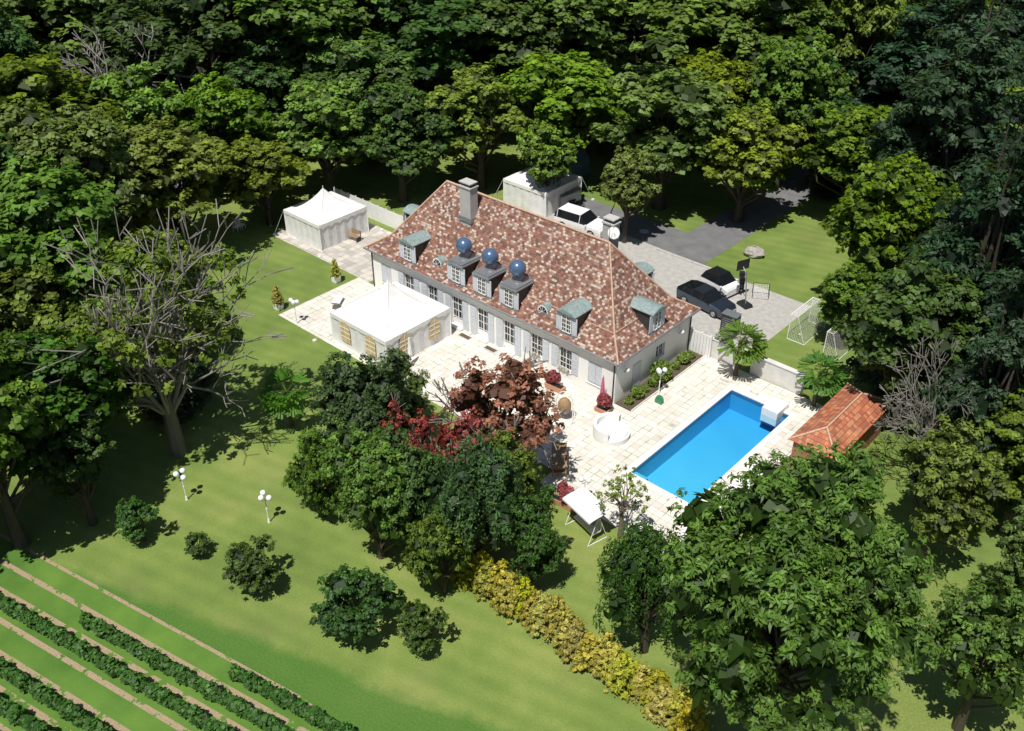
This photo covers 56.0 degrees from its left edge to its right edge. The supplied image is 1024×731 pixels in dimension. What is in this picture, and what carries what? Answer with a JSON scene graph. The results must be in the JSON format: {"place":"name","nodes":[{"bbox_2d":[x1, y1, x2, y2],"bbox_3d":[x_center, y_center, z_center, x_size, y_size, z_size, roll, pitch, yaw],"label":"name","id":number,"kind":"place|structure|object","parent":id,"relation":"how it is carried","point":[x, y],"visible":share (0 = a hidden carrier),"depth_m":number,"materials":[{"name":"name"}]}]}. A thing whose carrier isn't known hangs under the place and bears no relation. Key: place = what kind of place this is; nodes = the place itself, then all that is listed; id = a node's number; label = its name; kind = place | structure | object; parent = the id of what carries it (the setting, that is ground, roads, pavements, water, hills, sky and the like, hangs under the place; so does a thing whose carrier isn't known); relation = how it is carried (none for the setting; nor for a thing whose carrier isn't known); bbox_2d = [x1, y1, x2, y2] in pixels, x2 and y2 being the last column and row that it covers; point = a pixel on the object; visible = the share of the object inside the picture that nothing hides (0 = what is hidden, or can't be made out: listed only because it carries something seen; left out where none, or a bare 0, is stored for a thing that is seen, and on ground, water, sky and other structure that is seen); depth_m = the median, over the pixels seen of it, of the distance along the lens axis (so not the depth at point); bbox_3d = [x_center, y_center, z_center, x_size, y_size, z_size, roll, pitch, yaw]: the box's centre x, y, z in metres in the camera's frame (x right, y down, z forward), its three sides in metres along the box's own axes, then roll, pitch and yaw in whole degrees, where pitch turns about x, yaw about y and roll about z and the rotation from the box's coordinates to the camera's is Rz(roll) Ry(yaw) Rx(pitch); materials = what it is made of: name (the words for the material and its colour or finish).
{"place":"outdoors","nodes":[
{"label":"outdoors","id":0,"kind":"place"},
{"bbox_2d":[115,314,220,424],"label":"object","id":1,"kind":"object","parent":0,"point":[187,408],"visible":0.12,"depth_m":60.22,"materials":[{"name":"green plant"}]},
{"bbox_2d":[0,0,1023,730],"bbox_3d":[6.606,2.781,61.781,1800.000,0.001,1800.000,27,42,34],"label":"ground","id":2,"kind":"structure","parent":0,"point":[482,666],"depth_m":50.37,"materials":[{"name":"green plant"}]},
{"bbox_2d":[0,7,42,64],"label":"dark tree","id":3,"kind":"object","parent":2,"relation":"on","point":[11,42],"visible":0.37,"depth_m":86.87,"materials":[{"name":"green plant"}]},
{"bbox_2d":[0,260,65,344],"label":"broad tree","id":4,"kind":"object","parent":2,"relation":"on","point":[16,305],"visible":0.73,"depth_m":57.16,"materials":[{"name":"green plant"}]},
{"bbox_2d":[0,328,70,549],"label":"broad tree","id":5,"kind":"object","parent":2,"relation":"on","point":[21,424],"visible":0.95,"depth_m":47.02,"materials":[{"name":"green plant"}]},
{"bbox_2d":[0,51,128,152],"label":"broad tree","id":6,"kind":"object","parent":2,"relation":"on","point":[39,79],"visible":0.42,"depth_m":75.19,"materials":[{"name":"green plant"}]},
{"bbox_2d":[0,153,128,344],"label":"broad tree","id":7,"kind":"object","parent":2,"relation":"on","point":[44,203],"visible":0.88,"depth_m":60.01,"materials":[{"name":"green plant"}]},
{"bbox_2d":[16,401,116,526],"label":"dark tree","id":8,"kind":"object","parent":2,"relation":"on","point":[57,467],"visible":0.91,"depth_m":49.17,"materials":[{"name":"green plant"}]},
{"bbox_2d":[0,329,148,492],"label":"broad tree","id":9,"kind":"object","parent":2,"relation":"on","point":[102,388],"visible":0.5,"depth_m":49.55,"materials":[{"name":"green plant"}]},
{"bbox_2d":[0,98,151,285],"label":"broad tree","id":10,"kind":"object","parent":2,"relation":"on","point":[65,138],"visible":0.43,"depth_m":65.97,"materials":[{"name":"green plant"}]},
{"bbox_2d":[0,0,166,82],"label":"broad tree","id":11,"kind":"object","parent":2,"relation":"on","point":[60,21],"visible":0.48,"depth_m":91.68,"materials":[{"name":"green plant"}]},
{"bbox_2d":[49,283,139,379],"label":"tree","id":12,"kind":"object","parent":2,"relation":"on","point":[73,299],"visible":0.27,"depth_m":60.45,"materials":[{"name":"green plant"}]},
{"bbox_2d":[59,21,197,107],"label":"bare tree","id":13,"kind":"object","parent":2,"relation":"on","point":[74,64],"visible":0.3,"depth_m":89.07,"materials":[{"name":"grey plant"}]},
{"bbox_2d":[115,495,160,541],"bbox_3d":[-19.848,8.248,51.185,2.358,2.757,2.163,-21,39,-28],"label":"bush","id":14,"kind":"object","parent":2,"relation":"on","point":[130,512],"visible":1,"depth_m":50.62,"materials":[{"name":"green plant"}]},
{"bbox_2d":[88,61,189,147],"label":"tree","id":15,"kind":"object","parent":2,"relation":"on","point":[160,102],"visible":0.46,"depth_m":81.12,"materials":[{"name":"green plant"}]},
{"bbox_2d":[5,199,293,457],"bbox_3d":[-18.910,-1.429,53.266,14.461,16.492,10.952,-8,35,-12],"label":"dying tree","id":16,"kind":"object","parent":2,"relation":"on","point":[152,351],"visible":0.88,"depth_m":52.22,"materials":[{"name":"green plant"}]},
{"bbox_2d":[116,227,190,290],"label":"broad tree","id":17,"kind":"object","parent":2,"relation":"on","point":[172,248],"visible":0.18,"depth_m":68.84,"materials":[{"name":"green plant"}]},
{"bbox_2d":[106,113,234,251],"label":"broad tree","id":18,"kind":"object","parent":2,"relation":"on","point":[158,149],"visible":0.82,"depth_m":72.70,"materials":[{"name":"green plant"}]},
{"bbox_2d":[0,592,357,730],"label":"vineyard","id":19,"kind":"object","parent":2,"relation":"on","point":[10,711],"visible":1,"depth_m":43.16,"materials":[{"name":"green plant"}]},
{"bbox_2d":[83,0,283,128],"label":"dark tree","id":20,"kind":"object","parent":2,"relation":"on","point":[194,17],"visible":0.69,"depth_m":90.89,"materials":[{"name":"green plant"}]},
{"bbox_2d":[172,71,273,200],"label":"broad tree","id":21,"kind":"object","parent":2,"relation":"on","point":[213,103],"visible":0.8,"depth_m":82.70,"materials":[{"name":"green plant"}]},
{"bbox_2d":[222,533,279,594],"bbox_3d":[-12.968,10.025,48.049,2.682,3.308,2.924,-6,34,-8],"label":"bush","id":22,"kind":"object","parent":2,"relation":"on","point":[246,565],"visible":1,"depth_m":47.17,"materials":[{"name":"green plant"}]},
{"bbox_2d":[218,133,311,225],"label":"tree","id":23,"kind":"object","parent":2,"relation":"on","point":[265,168],"visible":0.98,"depth_m":79.76,"materials":[{"name":"green plant"}]},
{"bbox_2d":[212,30,333,154],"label":"dark tree","id":24,"kind":"object","parent":2,"relation":"on","point":[252,64],"visible":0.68,"depth_m":91.06,"materials":[{"name":"green plant"}]},
{"bbox_2d":[257,365,310,426],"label":"palm tree","id":25,"kind":"object","parent":2,"relation":"on","point":[269,397],"visible":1,"depth_m":58.47,"materials":[{"name":"green plant"}]},
{"bbox_2d":[205,0,406,137],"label":"broad tree","id":26,"kind":"object","parent":2,"relation":"on","point":[310,23],"visible":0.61,"depth_m":90.47,"materials":[{"name":"green plant"}]},
{"bbox_2d":[281,426,340,516],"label":"bushy tree","id":27,"kind":"object","parent":2,"relation":"on","point":[310,481],"visible":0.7,"depth_m":50.80,"materials":[{"name":"green plant"}]},
{"bbox_2d":[268,78,381,191],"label":"tree","id":28,"kind":"object","parent":2,"relation":"on","point":[330,109],"visible":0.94,"depth_m":83.26,"materials":[{"name":"green plant"}]},
{"bbox_2d":[309,563,403,642],"bbox_3d":[-7.439,11.214,45.520,3.736,4.158,4.396,12,36,17],"label":"bush","id":29,"kind":"object","parent":2,"relation":"on","point":[336,615],"visible":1,"depth_m":44.66,"materials":[{"name":"green plant"}]},
{"bbox_2d":[295,34,422,164],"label":"broad tree","id":30,"kind":"object","parent":2,"relation":"on","point":[368,65],"visible":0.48,"depth_m":88.44,"materials":[{"name":"green plant"}]},
{"bbox_2d":[308,346,413,450],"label":"bushy tree","id":31,"kind":"object","parent":2,"relation":"on","point":[358,395],"visible":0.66,"depth_m":51.66,"materials":[{"name":"green plant"}]},
{"bbox_2d":[316,418,425,559],"bbox_3d":[-6.837,6.504,48.749,5.299,8.371,6.041,-12,36,-17],"label":"bushy tree","id":32,"kind":"object","parent":2,"relation":"on","point":[368,471],"visible":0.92,"depth_m":46.51,"materials":[{"name":"green plant"}]},
{"bbox_2d":[342,81,455,202],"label":"broad tree","id":33,"kind":"object","parent":2,"relation":"on","point":[410,150],"visible":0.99,"depth_m":82.87,"materials":[{"name":"green plant"}]},
{"bbox_2d":[368,348,430,418],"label":"bushy tree","id":34,"kind":"object","parent":2,"relation":"on","point":[417,382],"visible":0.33,"depth_m":56.65,"materials":[{"name":"green plant"}]},
{"bbox_2d":[377,422,459,529],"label":"bushy tree","id":35,"kind":"object","parent":2,"relation":"on","point":[414,495],"visible":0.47,"depth_m":46.97,"materials":[{"name":"green plant"}]},
{"bbox_2d":[396,598,449,654],"bbox_3d":[-4.163,12.275,45.001,2.358,2.977,2.163,-24,41,-32],"label":"bush","id":36,"kind":"object","parent":2,"relation":"on","point":[414,619],"visible":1,"depth_m":44.41,"materials":[{"name":"green plant"}]},
{"bbox_2d":[404,408,456,462],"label":"copper tree","id":37,"kind":"object","parent":2,"relation":"on","point":[422,424],"visible":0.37,"depth_m":50.65,"materials":[{"name":"red plant"}]},
{"bbox_2d":[355,0,507,137],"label":"dark tree","id":38,"kind":"object","parent":2,"relation":"on","point":[437,41],"visible":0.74,"depth_m":90.75,"materials":[{"name":"green plant"}]},
{"bbox_2d":[399,503,486,594],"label":"bushy tree","id":39,"kind":"object","parent":2,"relation":"on","point":[433,544],"visible":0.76,"depth_m":45.95,"materials":[{"name":"green plant"}]},
{"bbox_2d":[423,405,488,513],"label":"copper tree","id":40,"kind":"object","parent":2,"relation":"on","point":[459,429],"visible":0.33,"depth_m":50.66,"materials":[{"name":"red plant"}]},
{"bbox_2d":[415,424,524,558],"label":"weeping tree","id":41,"kind":"object","parent":2,"relation":"on","point":[489,484],"visible":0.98,"depth_m":45.70,"materials":[{"name":"green plant"}]},
{"bbox_2d":[423,62,534,190],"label":"tree","id":42,"kind":"object","parent":2,"relation":"on","point":[477,107],"visible":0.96,"depth_m":84.59,"materials":[{"name":"green plant"}]},
{"bbox_2d":[427,345,569,474],"bbox_3d":[-0.979,3.088,52.764,8.173,9.557,7.342,15,37,21],"label":"copper tree","id":43,"kind":"object","parent":2,"relation":"on","point":[516,385],"visible":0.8,"depth_m":51.03,"materials":[{"name":"brown plant"}]},
{"bbox_2d":[490,570,523,624],"bbox_3d":[-0.117,11.229,47.169,1.912,2.939,1.948,27,42,34],"label":"bush","id":44,"kind":"object","parent":2,"relation":"on","point":[507,593],"visible":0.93,"depth_m":46.71,"materials":[{"name":"yellow plant"}]},
{"bbox_2d":[476,426,543,519],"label":"bushy tree","id":45,"kind":"object","parent":2,"relation":"on","point":[531,477],"visible":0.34,"depth_m":49.25,"materials":[{"name":"green plant"}]},
{"bbox_2d":[363,177,700,403],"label":"house","id":46,"kind":"structure","parent":2,"relation":"on","point":[588,310],"depth_m":64.95,"materials":[{"name":"tile"}]},
{"bbox_2d":[497,483,567,590],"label":"bushy tree","id":47,"kind":"object","parent":2,"relation":"on","point":[534,537],"visible":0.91,"depth_m":46.25,"materials":[{"name":"green plant"}]},
{"bbox_2d":[523,592,553,645],"bbox_3d":[1.626,11.924,46.255,2.088,2.769,2.049,25,41,32],"label":"bush","id":48,"kind":"object","parent":2,"relation":"on","point":[539,612],"visible":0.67,"depth_m":45.76,"materials":[{"name":"yellow plant"}]},
{"bbox_2d":[459,0,636,135],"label":"broad tree","id":49,"kind":"object","parent":2,"relation":"on","point":[542,27],"visible":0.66,"depth_m":91.51,"materials":[{"name":"green plant"}]},
{"bbox_2d":[541,594,571,645],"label":"bush","id":50,"kind":"object","parent":2,"relation":"on","point":[554,614],"visible":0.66,"depth_m":45.30,"materials":[{"name":"yellow plant"}]},
{"bbox_2d":[271,149,854,553],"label":"patio paving","id":51,"kind":"structure","parent":2,"relation":"on","point":[707,423],"depth_m":63.41,"materials":[{"name":"stone"}]},
{"bbox_2d":[272,185,383,257],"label":"party tent","id":52,"kind":"object","parent":51,"relation":"on","point":[322,219],"depth_m":80.75,"materials":[{"name":"fabric"}]},
{"bbox_2d":[312,277,471,365],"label":"tent","id":53,"kind":"object","parent":51,"relation":"on","point":[385,316],"visible":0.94,"depth_m":66.53,"materials":[{"name":"fabric"}]},
{"bbox_2d":[496,165,594,216],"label":"tent","id":54,"kind":"object","parent":51,"relation":"on","point":[522,189],"visible":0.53,"depth_m":86.01,"materials":[{"name":"fabric"}]},
{"bbox_2d":[516,117,577,187],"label":"tree","id":55,"kind":"object","parent":51,"relation":"on","point":[549,164],"visible":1,"depth_m":82.45,"materials":[{"name":"green plant"}]},
{"bbox_2d":[554,203,602,237],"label":"suv","id":56,"kind":"object","parent":51,"relation":"on","point":[581,218],"visible":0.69,"depth_m":82.36,"materials":[{"name":"white metal"}]},
{"bbox_2d":[593,412,629,446],"bbox_3d":[6.104,3.930,59.168,2.310,0.950,2.314,14,37,20],"label":"day bed","id":57,"kind":"object","parent":51,"relation":"on","point":[610,429],"visible":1,"depth_m":58.91,"materials":[{"name":"white fabric"}]},
{"bbox_2d":[599,145,661,242],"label":"tree","id":58,"kind":"object","parent":51,"relation":"on","point":[636,189],"visible":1,"depth_m":77.33,"materials":[{"name":"green plant"}]},
{"bbox_2d":[676,280,736,317],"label":"sedan car","id":59,"kind":"object","parent":51,"relation":"on","point":[713,302],"visible":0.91,"depth_m":71.61,"materials":[{"name":"black metal"}]},
{"bbox_2d":[700,265,739,296],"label":"car","id":60,"kind":"object","parent":51,"relation":"on","point":[723,281],"visible":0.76,"depth_m":73.55,"materials":[{"name":"white metal"}]},
{"bbox_2d":[717,319,768,375],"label":"palm tree","id":61,"kind":"object","parent":51,"relation":"on","point":[756,349],"visible":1,"depth_m":62.78,"materials":[{"name":"green plant"}]},
{"bbox_2d":[694,101,809,222],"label":"tree","id":62,"kind":"object","parent":51,"relation":"on","point":[760,138],"visible":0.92,"depth_m":78.85,"materials":[{"name":"green plant"}]},
{"bbox_2d":[741,25,851,191],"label":"broad tree","id":63,"kind":"object","parent":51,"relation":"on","point":[795,76],"visible":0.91,"depth_m":83.15,"materials":[{"name":"green plant"}]},
{"bbox_2d":[797,349,848,406],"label":"palm tree","id":64,"kind":"object","parent":51,"relation":"on","point":[836,376],"visible":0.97,"depth_m":60.01,"materials":[{"name":"green plant"}]},
{"bbox_2d":[498,49,630,169],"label":"tree","id":65,"kind":"object","parent":2,"relation":"on","point":[592,98],"visible":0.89,"depth_m":83.73,"materials":[{"name":"green plant"}]},
{"bbox_2d":[333,186,805,394],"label":"garden walls","id":66,"kind":"structure","parent":2,"relation":"on","point":[776,373],"depth_m":65.85,"materials":[{"name":"white paint"}]},
{"bbox_2d":[557,618,588,671],"bbox_3d":[3.018,12.814,44.761,1.727,3.014,1.759,-25,41,-32],"label":"bush","id":67,"kind":"object","parent":2,"relation":"on","point":[575,632],"visible":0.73,"depth_m":44.32,"materials":[{"name":"yellow plant"}]},
{"bbox_2d":[570,632,601,676],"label":"bush","id":68,"kind":"object","parent":2,"relation":"on","point":[584,655],"visible":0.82,"depth_m":44.11,"materials":[{"name":"yellow plant"}]},
{"bbox_2d":[562,488,612,546],"bbox_3d":[4.033,8.193,51.952,1.560,2.008,2.400,-21,39,-28],"label":"swing seat","id":69,"kind":"object","parent":2,"relation":"on","point":[583,504],"visible":1,"depth_m":51.56,"materials":[{"name":"white fabric"}]},
{"bbox_2d":[587,628,614,683],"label":"bush","id":70,"kind":"object","parent":2,"relation":"on","point":[604,644],"visible":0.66,"depth_m":43.55,"materials":[{"name":"yellow plant"}]},
{"bbox_2d":[603,652,639,701],"bbox_3d":[5.138,13.875,43.387,1.802,2.521,1.787,-14,36,-19],"label":"bush","id":71,"kind":"object","parent":2,"relation":"on","point":[628,668],"visible":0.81,"depth_m":42.98,"materials":[{"name":"yellow plant"}]},
{"bbox_2d":[593,464,650,537],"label":"sparse tree","id":72,"kind":"object","parent":2,"relation":"on","point":[615,495],"visible":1,"depth_m":50.59,"materials":[{"name":"green plant"}]},
{"bbox_2d":[592,511,698,653],"bbox_3d":[6.257,9.788,43.753,4.908,8.497,5.188,8,35,12],"label":"weeping tree","id":73,"kind":"object","parent":2,"relation":"on","point":[634,557],"visible":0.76,"depth_m":42.22,"materials":[{"name":"green plant"}]},
{"bbox_2d":[573,0,731,75],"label":"tree","id":74,"kind":"object","parent":2,"relation":"on","point":[690,18],"visible":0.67,"depth_m":91.94,"materials":[{"name":"green plant"}]},
{"bbox_2d":[642,683,675,725],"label":"bush","id":75,"kind":"object","parent":2,"relation":"on","point":[659,698],"visible":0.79,"depth_m":41.90,"materials":[{"name":"yellow plant"}]},
{"bbox_2d":[624,349,695,404],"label":"bed shrubs","id":76,"kind":"object","parent":2,"relation":"on","point":[655,379],"depth_m":63.59,"materials":[{"name":"green plant"}]},
{"bbox_2d":[587,30,739,209],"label":"tree","id":77,"kind":"object","parent":2,"relation":"on","point":[677,102],"visible":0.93,"depth_m":80.18,"materials":[{"name":"green plant"}]},
{"bbox_2d":[662,679,704,730],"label":"bush","id":78,"kind":"object","parent":2,"relation":"on","point":[681,695],"visible":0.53,"depth_m":41.45,"materials":[{"name":"yellow plant"}]},
{"bbox_2d":[670,698,710,730],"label":"bush","id":79,"kind":"object","parent":2,"relation":"on","point":[695,719],"visible":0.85,"depth_m":40.70,"materials":[{"name":"yellow plant"}]},
{"bbox_2d":[676,48,757,171],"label":"tree","id":80,"kind":"object","parent":2,"relation":"on","point":[734,77],"visible":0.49,"depth_m":87.74,"materials":[{"name":"green plant"}]},
{"bbox_2d":[688,0,846,106],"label":"broad tree","id":81,"kind":"object","parent":2,"relation":"on","point":[748,30],"visible":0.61,"depth_m":90.67,"materials":[{"name":"green plant"}]},
{"bbox_2d":[658,440,948,730],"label":"tree","id":82,"kind":"object","parent":2,"relation":"on","point":[804,521],"visible":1,"depth_m":33.42,"materials":[{"name":"green plant"}]},
{"bbox_2d":[797,55,862,165],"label":"broad tree","id":83,"kind":"object","parent":2,"relation":"on","point":[840,100],"visible":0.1,"depth_m":90.64,"materials":[{"name":"green plant"}]},
{"bbox_2d":[792,104,893,220],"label":"tree","id":84,"kind":"object","parent":2,"relation":"on","point":[839,136],"visible":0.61,"depth_m":79.17,"materials":[{"name":"green plant"}]},
{"bbox_2d":[817,259,884,349],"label":"broad tree","id":85,"kind":"object","parent":2,"relation":"on","point":[841,289],"visible":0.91,"depth_m":64.26,"materials":[{"name":"green plant"}]},
{"bbox_2d":[816,0,908,100],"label":"broad tree","id":86,"kind":"object","parent":2,"relation":"on","point":[870,25],"visible":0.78,"depth_m":91.81,"materials":[{"name":"green plant"}]},
{"bbox_2d":[819,150,967,316],"bbox_3d":[26.365,-8.207,67.032,9.189,12.372,8.877,-14,36,-20],"label":"broad tree","id":87,"kind":"object","parent":2,"relation":"on","point":[902,187],"visible":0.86,"depth_m":64.44,"materials":[{"name":"green plant"}]},
{"bbox_2d":[831,252,990,427],"bbox_3d":[23.506,-1.283,57.097,8.074,11.972,8.030,0,34,0],"label":"dark tree","id":88,"kind":"object","parent":2,"relation":"on","point":[901,318],"visible":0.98,"depth_m":54.19,"materials":[{"name":"green plant"}]},
{"bbox_2d":[872,336,973,492],"bbox_3d":[21.997,3.354,52.167,4.338,9.780,8.141,7,35,11],"label":"bare tree","id":89,"kind":"object","parent":2,"relation":"on","point":[925,418],"visible":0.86,"depth_m":51.64,"materials":[{"name":"grey plant"}]},
{"bbox_2d":[848,0,1020,151],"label":"conifer tree","id":90,"kind":"object","parent":2,"relation":"on","point":[886,77],"visible":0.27,"depth_m":89.12,"materials":[{"name":"green plant"}]},
{"bbox_2d":[846,73,1023,402],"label":"conifer tree","id":91,"kind":"object","parent":2,"relation":"on","point":[974,249],"visible":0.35,"depth_m":54.89,"materials":[{"name":"green plant"}]},
{"bbox_2d":[859,0,1023,247],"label":"conifer tree","id":92,"kind":"object","parent":2,"relation":"on","point":[942,111],"visible":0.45,"depth_m":69.15,"materials":[{"name":"green plant"}]},
{"bbox_2d":[879,114,1023,289],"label":"conifer tree","id":93,"kind":"object","parent":2,"relation":"on","point":[996,152],"visible":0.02,"depth_m":60.94,"materials":[{"name":"green plant"}]},
{"bbox_2d":[897,414,1011,563],"bbox_3d":[21.632,6.562,48.019,5.801,9.088,5.882,-18,38,-24],"label":"tree","id":94,"kind":"object","parent":2,"relation":"on","point":[948,470],"visible":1,"depth_m":45.96,"materials":[{"name":"green plant"}]},
{"bbox_2d":[908,257,1023,514],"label":"conifer tree","id":95,"kind":"object","parent":2,"relation":"on","point":[1001,353],"visible":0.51,"depth_m":49.56,"materials":[{"name":"green plant"}]},
{"bbox_2d":[917,573,1023,730],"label":"tree","id":96,"kind":"object","parent":2,"relation":"on","point":[968,621],"visible":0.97,"depth_m":37.92,"materials":[{"name":"green plant"}]},
{"bbox_2d":[941,112,1023,222],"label":"conifer tree","id":97,"kind":"object","parent":2,"relation":"on","point":[1015,118],"visible":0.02,"depth_m":64.85,"materials":[{"name":"green plant"}]},
{"bbox_2d":[973,0,1023,55],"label":"conifer tree","id":98,"kind":"object","parent":2,"relation":"on","point":[1018,12],"visible":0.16,"depth_m":111.44,"materials":[{"name":"green plant"}]},
{"bbox_2d":[976,384,1023,535],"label":"broad tree","id":99,"kind":"object","parent":2,"relation":"on","point":[1006,422],"visible":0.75,"depth_m":48.62,"materials":[{"name":"green plant"}]},
{"bbox_2d":[985,504,1023,592],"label":"tree","id":100,"kind":"object","parent":2,"relation":"on","point":[1013,542],"visible":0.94,"depth_m":43.61,"materials":[{"name":"green plant"}]},
{"bbox_2d":[788,382,894,466],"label":"pool house","id":101,"kind":"structure","parent":0,"point":[847,414],"depth_m":56.29,"materials":[{"name":"tile"}]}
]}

